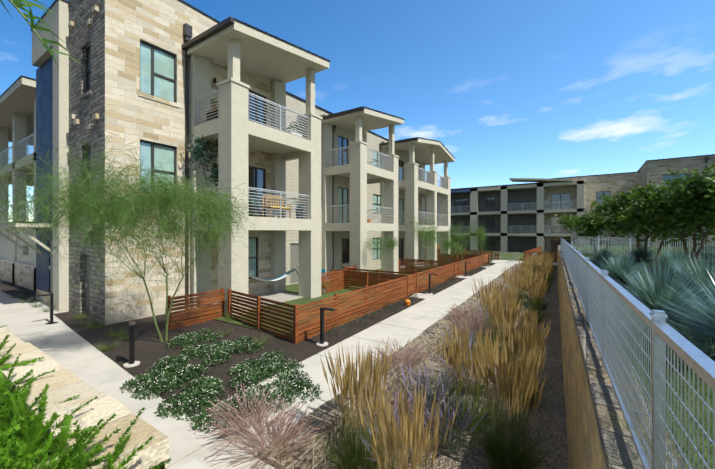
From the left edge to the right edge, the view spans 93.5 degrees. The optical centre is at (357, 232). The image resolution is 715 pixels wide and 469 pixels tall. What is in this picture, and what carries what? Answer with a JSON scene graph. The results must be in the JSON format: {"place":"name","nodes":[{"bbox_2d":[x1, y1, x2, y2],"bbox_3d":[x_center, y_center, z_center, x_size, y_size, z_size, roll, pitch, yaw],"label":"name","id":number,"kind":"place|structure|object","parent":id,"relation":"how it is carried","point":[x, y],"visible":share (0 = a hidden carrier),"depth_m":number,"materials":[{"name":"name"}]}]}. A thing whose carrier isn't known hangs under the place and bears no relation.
{"place":"outdoors","nodes":[
{"label":"outdoors","id":0,"kind":"place"},
{"bbox_2d":[0,0,68,311],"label":"apartment building","id":1,"kind":"structure","parent":0,"point":[34,113],"depth_m":14.17,"materials":[{"name":"white paint"}]},
{"bbox_2d":[0,260,556,468],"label":"concrete walkway","id":2,"kind":"structure","parent":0,"point":[67,347],"depth_m":7.71,"materials":[{"name":"concrete"}]},
{"bbox_2d":[36,294,57,323],"bbox_3d":[-9.895,2.474,10.721,0.320,0.990,0.518,0,0,34],"label":"bollard light","id":3,"kind":"object","parent":2,"relation":"on","point":[51,308],"visible":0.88,"depth_m":10.77,"materials":[{"name":"metal"}]},
{"bbox_2d":[493,252,536,261],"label":"landing handrails","id":4,"kind":"object","parent":2,"relation":"on","point":[510,255],"visible":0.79,"depth_m":33.15,"materials":[{"name":"metal"}]},
{"bbox_2d":[0,0,714,221],"label":"sky","id":5,"kind":"structure","parent":0,"point":[546,89],"materials":[{"name":"blue"}]},
{"bbox_2d":[203,250,556,338],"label":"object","id":6,"kind":"structure","parent":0,"point":[293,288],"depth_m":14.39,"materials":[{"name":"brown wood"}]},
{"bbox_2d":[181,16,330,316],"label":"balcony tower","id":7,"kind":"structure","parent":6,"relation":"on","point":[235,46],"depth_m":13.05,"materials":[{"name":"beige paint"}]},
{"bbox_2d":[262,195,290,217],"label":"teak bench","id":8,"kind":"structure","parent":7,"relation":"on","point":[270,208],"depth_m":14.27,"materials":[{"name":"yellow"}]},
{"bbox_2d":[183,98,370,222],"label":"potted plants","id":9,"kind":"object","parent":7,"relation":"on","point":[213,171],"visible":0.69,"depth_m":12.62,"materials":[{"name":"green plant"}]},
{"bbox_2d":[248,268,298,296],"bbox_3d":[-3.752,2.302,15.351,3.176,1.227,0.880,0,0,-28],"label":"hammock with stand","id":10,"kind":"object","parent":6,"relation":"on","point":[284,275],"visible":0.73,"depth_m":15.56,"materials":[{"name":"white fabric"}]},
{"bbox_2d":[167,245,557,343],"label":"cedar fence slats","id":11,"kind":"object","parent":6,"relation":"on","point":[385,282],"visible":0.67,"depth_m":11.49,"materials":[{"name":"brown wood"}]},
{"bbox_2d":[364,212,489,282],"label":"trees","id":12,"kind":"object","parent":6,"relation":"on","point":[448,245],"visible":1,"depth_m":19.66,"materials":[{"name":"green plant"}]},
{"bbox_2d":[323,271,568,468],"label":"gravel bed","id":13,"kind":"object","parent":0,"point":[554,413],"depth_m":6.21,"materials":[{"name":"grey gravel"}]},
{"bbox_2d":[187,266,535,468],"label":"pink muhly grass","id":14,"kind":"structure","parent":13,"relation":"on","point":[465,318],"depth_m":4.86,"materials":[{"name":"plant"}]},
{"bbox_2d":[356,266,522,468],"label":"lavender plants","id":15,"kind":"object","parent":13,"relation":"on","point":[450,444],"visible":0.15,"depth_m":5.71,"materials":[{"name":"purple plant"}]},
{"bbox_2d":[318,251,570,468],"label":"feather reed grass","id":16,"kind":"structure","parent":13,"relation":"on","point":[533,282],"depth_m":4.83,"materials":[{"name":"yellow plant"}]},
{"bbox_2d":[637,154,714,246],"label":"building","id":17,"kind":"structure","parent":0,"point":[656,171],"depth_m":37.91,"materials":[{"name":"beige stone"}]},
{"label":"terrain","id":18,"kind":"structure","parent":0,"visible":0},
{"bbox_2d":[0,325,168,468],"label":"stone wall","id":19,"kind":"structure","parent":18,"relation":"on","point":[63,382],"depth_m":2.97,"materials":[{"name":"stone"}]},
{"bbox_2d":[0,325,170,468],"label":"foxtail ferns","id":20,"kind":"object","parent":19,"relation":"on","point":[28,450],"visible":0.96,"depth_m":2.43,"materials":[{"name":"green plant"}]},
{"bbox_2d":[0,250,512,416],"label":"planting bed mulch","id":21,"kind":"object","parent":18,"relation":"on","point":[150,349],"visible":0.04,"depth_m":9.25,"materials":[{"name":"brown soil"}]},
{"bbox_2d":[0,127,258,341],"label":"tree","id":22,"kind":"object","parent":21,"relation":"on","point":[153,197],"visible":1,"depth_m":7.70,"materials":[{"name":"green plant"}]},
{"bbox_2d":[123,321,139,367],"bbox_3d":[-4.946,2.474,7.420,0.518,0.990,0.324,0,0,34],"label":"bollard light","id":23,"kind":"object","parent":21,"relation":"on","point":[132,362],"visible":0.92,"depth_m":7.45,"materials":[{"name":"metal"}]},
{"bbox_2d":[8,293,270,350],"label":"ground cover plants","id":24,"kind":"object","parent":21,"relation":"on","point":[263,342],"visible":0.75,"depth_m":10.20,"materials":[{"name":"green plant"}]},
{"bbox_2d":[120,327,322,433],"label":"flowering shrubs","id":25,"kind":"object","parent":21,"relation":"on","point":[171,373],"visible":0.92,"depth_m":6.49,"materials":[{"name":"green plant"}]},
{"bbox_2d":[68,0,418,324],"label":"apartment building walls","id":26,"kind":"structure","parent":21,"relation":"on","point":[129,83],"depth_m":12.06,"materials":[{"name":"beige stone"}]},
{"bbox_2d":[321,106,404,278],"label":"balcony tower","id":27,"kind":"structure","parent":26,"relation":"attached to","point":[359,172],"depth_m":20.81,"materials":[{"name":"beige paint"}]},
{"bbox_2d":[379,137,454,269],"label":"balcony tower","id":28,"kind":"structure","parent":26,"relation":"attached to","point":[423,152],"depth_m":28.87,"materials":[{"name":"beige paint"}]},
{"bbox_2d":[316,307,334,346],"bbox_3d":[-0.829,2.474,8.815,0.520,0.990,0.314,0,0,10],"label":"bollard light","id":29,"kind":"object","parent":21,"relation":"on","point":[321,343],"visible":0.81,"depth_m":8.78,"materials":[{"name":"metal"}]},
{"bbox_2d":[321,277,410,304],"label":"pumpkins","id":30,"kind":"object","parent":21,"relation":"on","point":[407,301],"visible":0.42,"depth_m":15.85,"materials":[{"name":"orange ceramic"}]},
{"bbox_2d":[328,260,493,335],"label":"border shrubs","id":31,"kind":"object","parent":21,"relation":"on","point":[452,278],"visible":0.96,"depth_m":13.21,"materials":[{"name":"green plant"}]},
{"bbox_2d":[426,274,436,293],"bbox_3d":[3.554,2.474,16.065,0.520,0.990,0.314,0,0,10],"label":"bollard light","id":32,"kind":"object","parent":21,"relation":"on","point":[430,283],"visible":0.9,"depth_m":16.04,"materials":[{"name":"metal"}]},
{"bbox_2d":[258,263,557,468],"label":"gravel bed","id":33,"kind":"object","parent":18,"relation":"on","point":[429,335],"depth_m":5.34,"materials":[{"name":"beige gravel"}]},
{"bbox_2d":[177,244,714,468],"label":"ground","id":34,"kind":"structure","parent":18,"relation":"on","point":[194,464],"depth_m":3.35,"materials":[{"name":"concrete"}]},
{"bbox_2d":[0,0,84,67],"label":"branch","id":35,"kind":"object","parent":34,"relation":"on","point":[17,4],"visible":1,"depth_m":1.64,"materials":[{"name":"green plant"}]},
{"bbox_2d":[553,163,714,267],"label":"trees","id":36,"kind":"object","parent":34,"relation":"on","point":[680,207],"visible":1,"depth_m":14.30,"materials":[{"name":"green plant"}]},
{"bbox_2d":[560,248,714,468],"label":"sedge tufts","id":37,"kind":"object","parent":34,"relation":"on","point":[705,411],"visible":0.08,"depth_m":2.78,"materials":[{"name":"green plant"}]},
{"bbox_2d":[571,236,714,263],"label":"pool fence pickets","id":38,"kind":"object","parent":34,"relation":"on","point":[598,243],"visible":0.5,"depth_m":21.26,"materials":[{"name":"metal"}]},
{"bbox_2d":[578,243,714,373],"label":"yucca rostrata","id":39,"kind":"object","parent":34,"relation":"on","point":[671,298],"visible":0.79,"depth_m":5.31,"materials":[{"name":"green plant"}]},
{"bbox_2d":[425,171,640,251],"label":"apartment building","id":40,"kind":"structure","parent":18,"relation":"on","point":[516,217],"depth_m":49.99,"materials":[{"name":"grey"}]},
{"bbox_2d":[557,245,686,468],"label":"stone retaining wall","id":41,"kind":"structure","parent":18,"relation":"on","point":[585,373],"depth_m":3.90,"materials":[{"name":"beige stone"}]},
{"bbox_2d":[561,238,714,468],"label":"metal fence","id":42,"kind":"object","parent":41,"relation":"on","point":[606,300],"visible":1,"depth_m":2.17,"materials":[{"name":"metal"}]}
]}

